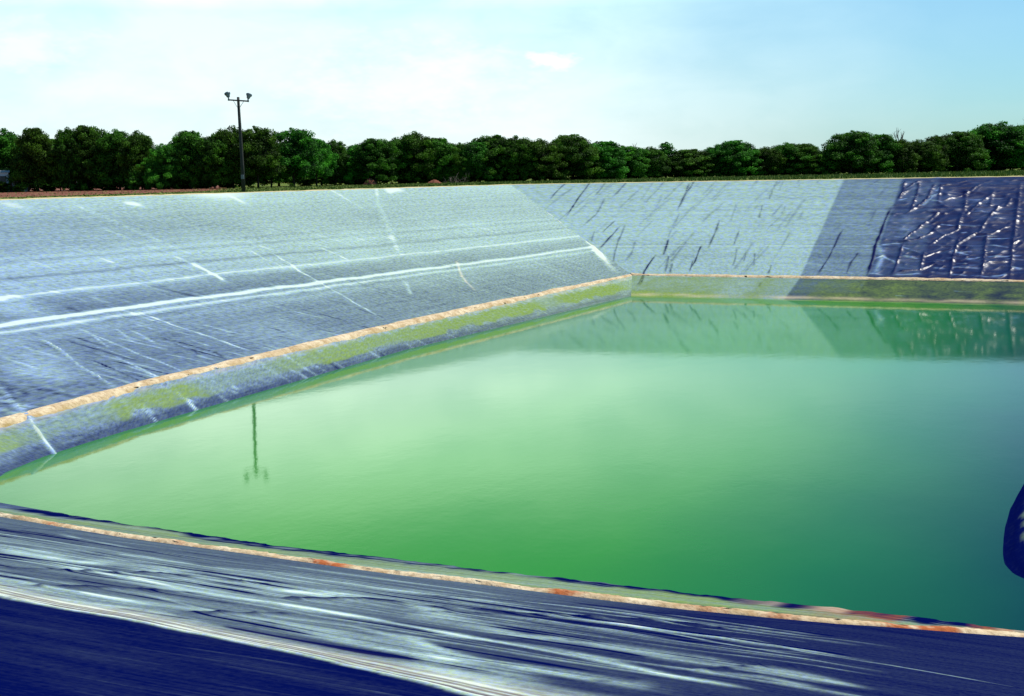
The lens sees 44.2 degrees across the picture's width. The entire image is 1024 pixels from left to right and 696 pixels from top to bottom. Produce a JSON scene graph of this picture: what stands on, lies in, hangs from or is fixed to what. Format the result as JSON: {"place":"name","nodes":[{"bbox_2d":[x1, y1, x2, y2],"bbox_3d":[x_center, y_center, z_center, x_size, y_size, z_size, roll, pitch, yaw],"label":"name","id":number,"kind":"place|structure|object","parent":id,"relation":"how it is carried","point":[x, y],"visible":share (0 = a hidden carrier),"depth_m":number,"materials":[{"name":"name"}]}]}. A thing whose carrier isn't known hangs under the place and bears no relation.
{"place":"outdoors","nodes":[
{"label":"outdoors","id":0,"kind":"place"},
{"bbox_2d":[0,185,631,509],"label":"slope","id":1,"kind":"structure","parent":0,"point":[98,294],"depth_m":95.10,"materials":[{"name":"grey plastic"}]},
{"bbox_2d":[0,274,631,427],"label":"ledge","id":2,"kind":"object","parent":1,"relation":"on","point":[10,420],"visible":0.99,"depth_m":76.47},
{"bbox_2d":[0,168,1021,198],"bbox_3d":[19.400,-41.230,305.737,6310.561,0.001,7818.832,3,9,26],"label":"ground","id":3,"kind":"structure","parent":0,"point":[40,192],"depth_m":166.16,"materials":[{"name":"green plant"}]},
{"bbox_2d":[0,170,9,190],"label":"shed","id":4,"kind":"structure","parent":3,"relation":"on","point":[3,174],"depth_m":192.42,"materials":[{"name":"white metal"}]},
{"bbox_2d":[0,176,5,181],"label":"door","id":5,"kind":"structure","parent":4,"relation":"in","point":[2,178],"depth_m":192.33,"materials":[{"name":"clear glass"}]},
{"bbox_2d":[0,181,12,192],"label":"bush","id":6,"kind":"object","parent":3,"relation":"on","point":[5,187],"visible":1,"depth_m":190.34,"materials":[{"name":"green plant"}]},
{"bbox_2d":[0,128,19,176],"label":"broadleaf tree","id":7,"kind":"object","parent":3,"relation":"on","point":[7,142],"visible":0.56,"depth_m":195.12,"materials":[{"name":"green plant"}]},
{"bbox_2d":[12,184,24,191],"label":"bush","id":8,"kind":"object","parent":3,"relation":"on","point":[18,188],"visible":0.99,"depth_m":190.00,"materials":[{"name":"green plant"}]},
{"bbox_2d":[9,177,29,191],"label":"bush","id":9,"kind":"object","parent":3,"relation":"on","point":[13,185],"visible":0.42,"depth_m":194.06,"materials":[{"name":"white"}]},
{"bbox_2d":[5,127,60,191],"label":"broadleaf tree","id":10,"kind":"object","parent":3,"relation":"on","point":[34,156],"visible":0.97,"depth_m":191.92,"materials":[{"name":"green plant"}]},
{"bbox_2d":[30,178,50,190],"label":"undergrowth bush","id":11,"kind":"object","parent":3,"relation":"on","point":[32,186],"visible":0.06,"depth_m":198.68,"materials":[{"name":"green plant"}]},
{"bbox_2d":[30,180,63,190],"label":"undergrowth bush","id":12,"kind":"object","parent":3,"relation":"on","point":[44,185],"visible":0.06,"depth_m":199.73,"materials":[{"name":"green plant"}]},
{"bbox_2d":[41,178,68,190],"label":"undergrowth bush","id":13,"kind":"object","parent":3,"relation":"on","point":[51,187],"visible":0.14,"depth_m":197.44,"materials":[{"name":"green plant"}]},
{"bbox_2d":[47,138,67,188],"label":"broadleaf tree","id":14,"kind":"object","parent":3,"relation":"on","point":[53,144],"visible":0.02,"depth_m":205.33,"materials":[{"name":"green plant"}]},
{"bbox_2d":[51,126,87,190],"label":"broadleaf tree","id":15,"kind":"object","parent":3,"relation":"on","point":[60,138],"visible":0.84,"depth_m":192.41,"materials":[{"name":"green plant"}]},
{"bbox_2d":[63,177,93,190],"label":"undergrowth bush","id":16,"kind":"object","parent":3,"relation":"on","point":[83,180],"visible":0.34,"depth_m":196.62,"materials":[{"name":"green plant"}]},
{"bbox_2d":[56,125,107,190],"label":"broadleaf tree","id":17,"kind":"object","parent":3,"relation":"on","point":[86,136],"visible":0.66,"depth_m":192.83,"materials":[{"name":"green plant"}]},
{"bbox_2d":[86,174,117,190],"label":"undergrowth bush","id":18,"kind":"object","parent":3,"relation":"on","point":[94,186],"visible":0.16,"depth_m":195.72,"materials":[{"name":"green plant"}]},
{"bbox_2d":[98,175,128,189],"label":"undergrowth bush","id":19,"kind":"object","parent":3,"relation":"on","point":[109,187],"visible":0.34,"depth_m":194.53,"materials":[{"name":"green plant"}]},
{"bbox_2d":[85,128,145,189],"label":"broadleaf tree","id":20,"kind":"object","parent":3,"relation":"on","point":[108,144],"visible":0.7,"depth_m":191.46,"materials":[{"name":"green plant"}]},
{"bbox_2d":[125,170,142,189],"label":"bush","id":21,"kind":"object","parent":3,"relation":"on","point":[134,181],"visible":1,"depth_m":188.51,"materials":[{"name":"green plant"}]},
{"bbox_2d":[116,130,156,189],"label":"broadleaf tree","id":22,"kind":"object","parent":3,"relation":"on","point":[139,144],"visible":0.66,"depth_m":189.87,"materials":[{"name":"green plant"}]},
{"bbox_2d":[136,143,186,189],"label":"broadleaf tree","id":23,"kind":"object","parent":3,"relation":"on","point":[154,169],"visible":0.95,"depth_m":187.39,"materials":[{"name":"green plant"}]},
{"bbox_2d":[153,181,179,188],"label":"undergrowth bush","id":24,"kind":"object","parent":3,"relation":"on","point":[155,187],"visible":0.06,"depth_m":193.25,"materials":[{"name":"green plant"}]},
{"bbox_2d":[155,130,211,188],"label":"broadleaf tree","id":25,"kind":"object","parent":3,"relation":"on","point":[184,143],"visible":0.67,"depth_m":188.35,"materials":[{"name":"green plant"}]},
{"bbox_2d":[179,181,194,188],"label":"undergrowth bush","id":26,"kind":"object","parent":3,"relation":"on","point":[183,187],"visible":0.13,"depth_m":195.07,"materials":[{"name":"green plant"}]},
{"bbox_2d":[192,174,216,188],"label":"undergrowth bush","id":27,"kind":"object","parent":3,"relation":"on","point":[200,186],"visible":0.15,"depth_m":192.52,"materials":[{"name":"green plant"}]},
{"bbox_2d":[188,133,235,188],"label":"broadleaf tree","id":28,"kind":"object","parent":3,"relation":"on","point":[209,148],"visible":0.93,"depth_m":186.88,"materials":[{"name":"green plant"}]},
{"bbox_2d":[218,178,237,187],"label":"undergrowth bush","id":29,"kind":"object","parent":3,"relation":"on","point":[226,185],"visible":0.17,"depth_m":192.77,"materials":[{"name":"green plant"}]},
{"bbox_2d":[201,125,256,187],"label":"broadleaf tree","id":30,"kind":"object","parent":3,"relation":"on","point":[227,135],"visible":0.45,"depth_m":187.63,"materials":[{"name":"green plant"}]},
{"bbox_2d":[224,92,251,191],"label":"light pole","id":31,"kind":"object","parent":3,"relation":"on","point":[238,100],"visible":0.98,"depth_m":134.74,"materials":[{"name":"metal"}]},
{"bbox_2d":[229,175,255,187],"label":"undergrowth bush","id":32,"kind":"object","parent":3,"relation":"on","point":[249,184],"visible":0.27,"depth_m":190.71,"materials":[{"name":"green plant"}]},
{"bbox_2d":[229,126,286,187],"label":"broadleaf tree","id":33,"kind":"object","parent":3,"relation":"on","point":[261,152],"visible":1,"depth_m":186.90,"materials":[{"name":"green plant"}]},
{"bbox_2d":[256,149,290,186],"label":"broadleaf tree","id":34,"kind":"object","parent":3,"relation":"on","point":[283,175],"visible":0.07,"depth_m":193.32,"materials":[{"name":"green plant"}]},
{"bbox_2d":[254,175,310,186],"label":"bush","id":35,"kind":"object","parent":3,"relation":"on","point":[288,181],"visible":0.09,"depth_m":207.75,"materials":[{"name":"green plant"}]},
{"bbox_2d":[270,127,325,185],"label":"broadleaf tree","id":36,"kind":"object","parent":3,"relation":"on","point":[298,144],"visible":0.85,"depth_m":193.55,"materials":[{"name":"green plant"}]},
{"bbox_2d":[299,179,313,185],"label":"bush","id":37,"kind":"object","parent":3,"relation":"on","point":[307,182],"visible":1,"depth_m":201.07,"materials":[{"name":"green plant"}]},
{"bbox_2d":[298,138,338,185],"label":"broadleaf tree","id":38,"kind":"object","parent":3,"relation":"on","point":[328,155],"visible":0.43,"depth_m":199.30,"materials":[{"name":"green plant"}]},
{"bbox_2d":[303,175,337,185],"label":"broadleaf tree","id":39,"kind":"object","parent":3,"relation":"on","point":[321,184],"visible":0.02,"depth_m":212.81,"materials":[{"name":"green plant"}]},
{"bbox_2d":[314,177,347,184],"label":"undergrowth bush","id":40,"kind":"object","parent":3,"relation":"on","point":[319,181],"visible":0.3,"depth_m":209.52,"materials":[{"name":"green plant"}]},
{"bbox_2d":[320,139,354,184],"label":"broadleaf tree","id":41,"kind":"object","parent":3,"relation":"on","point":[338,148],"visible":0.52,"depth_m":206.52,"materials":[{"name":"green plant"}]},
{"bbox_2d":[337,144,373,184],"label":"broadleaf tree","id":42,"kind":"object","parent":3,"relation":"on","point":[352,174],"visible":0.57,"depth_m":207.50,"materials":[{"name":"green plant"}]},
{"bbox_2d":[363,178,376,184],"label":"soil heap","id":43,"kind":"object","parent":3,"relation":"on","point":[371,181],"visible":0.87,"depth_m":205.07,"materials":[{"name":"brown soil"}]},
{"bbox_2d":[345,138,402,183],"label":"broadleaf tree","id":44,"kind":"object","parent":3,"relation":"on","point":[376,159],"visible":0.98,"depth_m":206.66,"materials":[{"name":"green plant"}]},
{"bbox_2d":[380,137,417,183],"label":"broadleaf tree","id":45,"kind":"object","parent":3,"relation":"on","point":[401,166],"visible":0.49,"depth_m":210.55,"materials":[{"name":"green plant"}]},
{"bbox_2d":[393,175,414,183],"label":"undergrowth bush","id":46,"kind":"object","parent":3,"relation":"on","point":[405,182],"visible":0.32,"depth_m":215.59,"materials":[{"name":"green plant"}]},
{"bbox_2d":[395,131,444,183],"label":"broadleaf tree","id":47,"kind":"object","parent":3,"relation":"on","point":[417,142],"visible":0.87,"depth_m":210.43,"materials":[{"name":"green plant"}]},
{"bbox_2d":[410,163,434,183],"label":"undergrowth bush","id":48,"kind":"object","parent":3,"relation":"on","point":[425,180],"visible":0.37,"depth_m":212.96,"materials":[{"name":"green plant"}]},
{"bbox_2d":[417,137,460,181],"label":"broadleaf tree","id":49,"kind":"object","parent":3,"relation":"on","point":[441,144],"visible":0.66,"depth_m":212.00,"materials":[{"name":"green plant"}]},
{"bbox_2d":[443,172,468,182],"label":"bush","id":50,"kind":"object","parent":3,"relation":"on","point":[451,181],"visible":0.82,"depth_m":209.12,"materials":[{"name":"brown plant"}]},
{"bbox_2d":[439,142,477,182],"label":"broadleaf tree","id":51,"kind":"object","parent":3,"relation":"on","point":[456,160],"visible":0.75,"depth_m":212.51,"materials":[{"name":"green plant"}]},
{"bbox_2d":[456,174,481,181],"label":"undergrowth bush","id":52,"kind":"object","parent":3,"relation":"on","point":[477,176],"visible":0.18,"depth_m":214.26,"materials":[{"name":"green plant"}]},
{"bbox_2d":[458,140,494,181],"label":"broadleaf tree","id":53,"kind":"object","parent":3,"relation":"on","point":[474,147],"visible":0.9,"depth_m":212.78,"materials":[{"name":"green plant"}]},
{"bbox_2d":[467,135,519,181],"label":"broadleaf tree","id":54,"kind":"object","parent":3,"relation":"on","point":[495,143],"visible":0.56,"depth_m":214.61,"materials":[{"name":"green plant"}]},
{"bbox_2d":[494,168,517,181],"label":"undergrowth bush","id":55,"kind":"object","parent":3,"relation":"on","point":[504,179],"visible":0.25,"depth_m":217.95,"materials":[{"name":"green plant"}]},
{"bbox_2d":[0,176,1023,199],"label":"rim edge","id":56,"kind":"object","parent":3,"relation":"on","point":[472,185],"visible":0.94,"depth_m":144.76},
{"bbox_2d":[498,135,542,180],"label":"broadleaf tree","id":57,"kind":"object","parent":3,"relation":"on","point":[515,154],"visible":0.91,"depth_m":213.54,"materials":[{"name":"green plant"}]},
{"bbox_2d":[515,172,538,180],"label":"undergrowth bush","id":58,"kind":"object","parent":3,"relation":"on","point":[533,179],"visible":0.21,"depth_m":217.81,"materials":[{"name":"green plant"}]},
{"bbox_2d":[519,138,568,179],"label":"broadleaf tree","id":59,"kind":"object","parent":3,"relation":"on","point":[547,155],"visible":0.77,"depth_m":214.05,"materials":[{"name":"green plant"}]},
{"bbox_2d":[551,168,577,179],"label":"undergrowth bush","id":60,"kind":"object","parent":3,"relation":"on","point":[559,170],"visible":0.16,"depth_m":224.19,"materials":[{"name":"green plant"}]},
{"bbox_2d":[562,165,589,179],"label":"undergrowth bush","id":61,"kind":"object","parent":3,"relation":"on","point":[582,178],"visible":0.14,"depth_m":224.81,"materials":[{"name":"green plant"}]},
{"bbox_2d":[549,134,605,179],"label":"broadleaf tree","id":62,"kind":"object","parent":3,"relation":"on","point":[576,151],"visible":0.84,"depth_m":217.89,"materials":[{"name":"green plant"}]},
{"bbox_2d":[579,140,629,178],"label":"broadleaf tree","id":63,"kind":"object","parent":3,"relation":"on","point":[611,155],"visible":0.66,"depth_m":221.73,"materials":[{"name":"green plant"}]},
{"bbox_2d":[608,165,630,178],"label":"undergrowth bush","id":64,"kind":"object","parent":3,"relation":"on","point":[617,176],"visible":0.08,"depth_m":229.90,"materials":[{"name":"green plant"}]},
{"bbox_2d":[617,145,650,178],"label":"broadleaf tree","id":65,"kind":"object","parent":3,"relation":"on","point":[636,166],"visible":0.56,"depth_m":229.56,"materials":[{"name":"green plant"}]},
{"bbox_2d":[631,146,671,177],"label":"broadleaf tree","id":66,"kind":"object","parent":3,"relation":"on","point":[657,167],"visible":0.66,"depth_m":232.67,"materials":[{"name":"green plant"}]},
{"bbox_2d":[658,142,676,177],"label":"broadleaf tree","id":67,"kind":"object","parent":3,"relation":"on","point":[667,150],"visible":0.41,"depth_m":236.39,"materials":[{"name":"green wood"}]},
{"bbox_2d":[665,149,722,177],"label":"broadleaf tree","id":68,"kind":"object","parent":3,"relation":"on","point":[688,163],"visible":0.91,"depth_m":235.59,"materials":[{"name":"green plant"}]},
{"bbox_2d":[695,145,733,176],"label":"broadleaf tree","id":69,"kind":"object","parent":3,"relation":"on","point":[717,163],"visible":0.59,"depth_m":236.99,"materials":[{"name":"green plant"}]},
{"bbox_2d":[713,140,766,176],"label":"broadleaf tree","id":70,"kind":"object","parent":3,"relation":"on","point":[739,154],"visible":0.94,"depth_m":236.07,"materials":[{"name":"green plant"}]},
{"bbox_2d":[746,146,787,175],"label":"broadleaf tree","id":71,"kind":"object","parent":3,"relation":"on","point":[769,156],"visible":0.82,"depth_m":237.77,"materials":[{"name":"green plant"}]},
{"bbox_2d":[758,163,786,175],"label":"undergrowth bush","id":72,"kind":"object","parent":3,"relation":"on","point":[772,173],"visible":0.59,"depth_m":239.73,"materials":[{"name":"green plant"}]},
{"bbox_2d":[767,142,813,175],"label":"broadleaf tree","id":73,"kind":"object","parent":3,"relation":"on","point":[787,148],"visible":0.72,"depth_m":238.89,"materials":[{"name":"green plant"}]},
{"bbox_2d":[788,143,828,174],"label":"broadleaf tree","id":74,"kind":"object","parent":3,"relation":"on","point":[812,149],"visible":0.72,"depth_m":239.09,"materials":[{"name":"green plant"}]},
{"bbox_2d":[806,150,842,174],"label":"broadleaf tree","id":75,"kind":"object","parent":3,"relation":"on","point":[826,170],"visible":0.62,"depth_m":239.03,"materials":[{"name":"green plant"}]},
{"bbox_2d":[833,162,864,173],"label":"undergrowth bush","id":76,"kind":"object","parent":3,"relation":"on","point":[844,170],"visible":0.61,"depth_m":240.04,"materials":[{"name":"green plant"}]},
{"bbox_2d":[821,130,883,173],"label":"broadleaf tree","id":77,"kind":"object","parent":3,"relation":"on","point":[852,148],"visible":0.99,"depth_m":236.52,"materials":[{"name":"green plant"}]},
{"bbox_2d":[848,164,871,174],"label":"undergrowth bush","id":78,"kind":"object","parent":3,"relation":"on","point":[862,172],"visible":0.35,"depth_m":240.73,"materials":[{"name":"green plant"}]},
{"bbox_2d":[862,134,901,172],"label":"broadleaf tree","id":79,"kind":"object","parent":3,"relation":"on","point":[885,140],"visible":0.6,"depth_m":239.77,"materials":[{"name":"green plant"}]},
{"bbox_2d":[893,128,904,169],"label":"dead tree","id":80,"kind":"object","parent":3,"relation":"on","point":[897,136],"visible":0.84,"depth_m":243.96,"materials":[{"name":"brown wood"}]},
{"bbox_2d":[879,139,921,172],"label":"broadleaf tree","id":81,"kind":"object","parent":3,"relation":"on","point":[903,155],"visible":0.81,"depth_m":241.13,"materials":[{"name":"green plant"}]},
{"bbox_2d":[909,165,932,172],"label":"undergrowth bush","id":82,"kind":"object","parent":3,"relation":"on","point":[924,169],"visible":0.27,"depth_m":249.68,"materials":[{"name":"green plant"}]},
{"bbox_2d":[901,139,945,172],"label":"broadleaf tree","id":83,"kind":"object","parent":3,"relation":"on","point":[928,152],"visible":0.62,"depth_m":245.94,"materials":[{"name":"green plant"}]},
{"bbox_2d":[924,135,950,171],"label":"broadleaf tree","id":84,"kind":"object","parent":3,"relation":"on","point":[937,140],"visible":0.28,"depth_m":249.56,"materials":[{"name":"green plant"}]},
{"bbox_2d":[929,163,952,172],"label":"undergrowth bush","id":85,"kind":"object","parent":3,"relation":"on","point":[946,169],"visible":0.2,"depth_m":251.63,"materials":[{"name":"green plant"}]},
{"bbox_2d":[946,160,964,171],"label":"undergrowth bush","id":86,"kind":"object","parent":3,"relation":"on","point":[954,169],"visible":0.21,"depth_m":259.19,"materials":[{"name":"green plant"}]},
{"bbox_2d":[940,131,990,171],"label":"broadleaf tree","id":87,"kind":"object","parent":3,"relation":"on","point":[964,149],"visible":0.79,"depth_m":252.95,"materials":[{"name":"green plant"}]},
{"bbox_2d":[959,161,982,171],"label":"undergrowth bush","id":88,"kind":"object","parent":3,"relation":"on","point":[972,168],"visible":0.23,"depth_m":261.42,"materials":[{"name":"green plant"}]},
{"bbox_2d":[981,165,999,170],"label":"undergrowth bush","id":89,"kind":"object","parent":3,"relation":"on","point":[994,166],"visible":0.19,"depth_m":266.31,"materials":[{"name":"green plant"}]},
{"bbox_2d":[965,120,1023,170],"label":"broadleaf tree","id":90,"kind":"object","parent":3,"relation":"on","point":[1002,142],"visible":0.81,"depth_m":259.67,"materials":[{"name":"green plant"}]},
{"bbox_2d":[990,165,1015,170],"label":"undergrowth bush","id":91,"kind":"object","parent":3,"relation":"on","point":[1003,168],"visible":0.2,"depth_m":266.41,"materials":[{"name":"green plant"}]},
{"bbox_2d":[1013,125,1023,169],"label":"broadleaf tree","id":92,"kind":"object","parent":3,"relation":"on","point":[1022,168],"visible":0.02,"depth_m":264.97,"materials":[{"name":"green plant"}]},
{"bbox_2d":[0,296,1023,630],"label":"water","id":93,"kind":"structure","parent":0,"point":[860,456],"depth_m":53.53,"materials":[{"name":"green liquid"}]},
{"bbox_2d":[0,508,1023,695],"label":"slope","id":94,"kind":"structure","parent":0,"point":[84,613],"depth_m":24.72,"materials":[{"name":"plastic"}]},
{"bbox_2d":[0,512,1023,636],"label":"ledge","id":95,"kind":"object","parent":94,"relation":"attached to","point":[658,603],"visible":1,"depth_m":33.15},
{"bbox_2d":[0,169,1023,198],"bbox_3d":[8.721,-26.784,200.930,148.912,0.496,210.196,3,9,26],"label":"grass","id":96,"kind":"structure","parent":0,"point":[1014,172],"depth_m":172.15,"materials":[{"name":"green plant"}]},
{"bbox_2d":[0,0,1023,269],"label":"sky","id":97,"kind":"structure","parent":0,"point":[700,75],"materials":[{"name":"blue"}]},
{"bbox_2d":[512,177,1023,304],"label":"slope","id":98,"kind":"structure","parent":0,"point":[962,227],"depth_m":134.24,"materials":[{"name":"grey plastic"}]},
{"bbox_2d":[631,273,1023,281],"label":"ledge","id":99,"kind":"object","parent":98,"relation":"on","point":[832,277],"visible":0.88,"depth_m":122.82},
{"bbox_2d":[1003,484,1023,577],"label":"slope","id":100,"kind":"structure","parent":0,"point":[1013,548],"depth_m":40.33,"materials":[{"name":"blue plastic"}]}
]}

